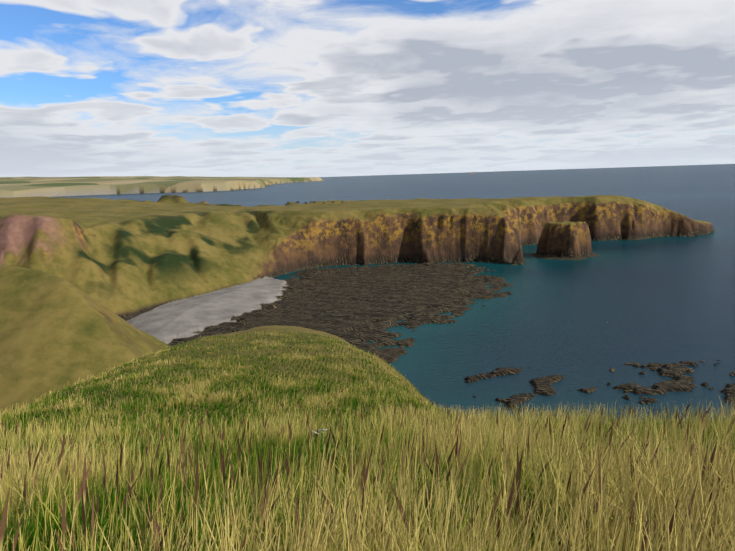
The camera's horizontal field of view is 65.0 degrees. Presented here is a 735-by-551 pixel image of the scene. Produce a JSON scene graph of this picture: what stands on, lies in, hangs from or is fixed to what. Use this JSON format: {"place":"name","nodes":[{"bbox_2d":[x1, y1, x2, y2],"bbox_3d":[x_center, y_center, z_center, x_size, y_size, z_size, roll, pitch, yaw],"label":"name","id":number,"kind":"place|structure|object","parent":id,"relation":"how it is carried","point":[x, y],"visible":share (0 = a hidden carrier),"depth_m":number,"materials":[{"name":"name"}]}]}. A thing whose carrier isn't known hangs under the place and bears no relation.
{"place":"outdoors","nodes":[
{"label":"outdoors","id":0,"kind":"place"},
{"bbox_2d":[0,176,734,546],"bbox_3d":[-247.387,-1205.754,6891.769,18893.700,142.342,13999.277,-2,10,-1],"label":"terrain","id":1,"kind":"structure","parent":0,"point":[92,286],"depth_m":248.00,"materials":[{"name":"green plant"}]},
{"bbox_2d":[0,331,734,550],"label":"grass","id":2,"kind":"structure","parent":1,"relation":"on","point":[501,482],"depth_m":3.38,"materials":[{"name":"green plant"}]},
{"bbox_2d":[296,430,318,478],"bbox_3d":[-0.451,1.305,3.927,0.134,0.499,0.071,8,-21,45],"label":"flower","id":3,"kind":"object","parent":2,"relation":"on","point":[314,435],"visible":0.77,"depth_m":3.96,"materials":[{"name":"white plant"}]},
{"bbox_2d":[315,429,331,477],"bbox_3d":[-0.295,1.301,3.955,0.135,0.480,0.071,-3,-25,-7],"label":"flower","id":4,"kind":"object","parent":2,"relation":"on","point":[323,447],"visible":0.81,"depth_m":4.03,"materials":[{"name":"white plant"}]},
{"bbox_2d":[0,0,734,176],"label":"sky","id":5,"kind":"structure","parent":0,"point":[161,88],"materials":[{"name":"white"}]},
{"bbox_2d":[53,164,734,425],"bbox_3d":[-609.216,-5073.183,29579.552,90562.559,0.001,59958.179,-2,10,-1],"label":"sea","id":6,"kind":"structure","parent":0,"point":[664,300],"depth_m":213.89,"materials":[{"name":"blue liquid"}]}
]}

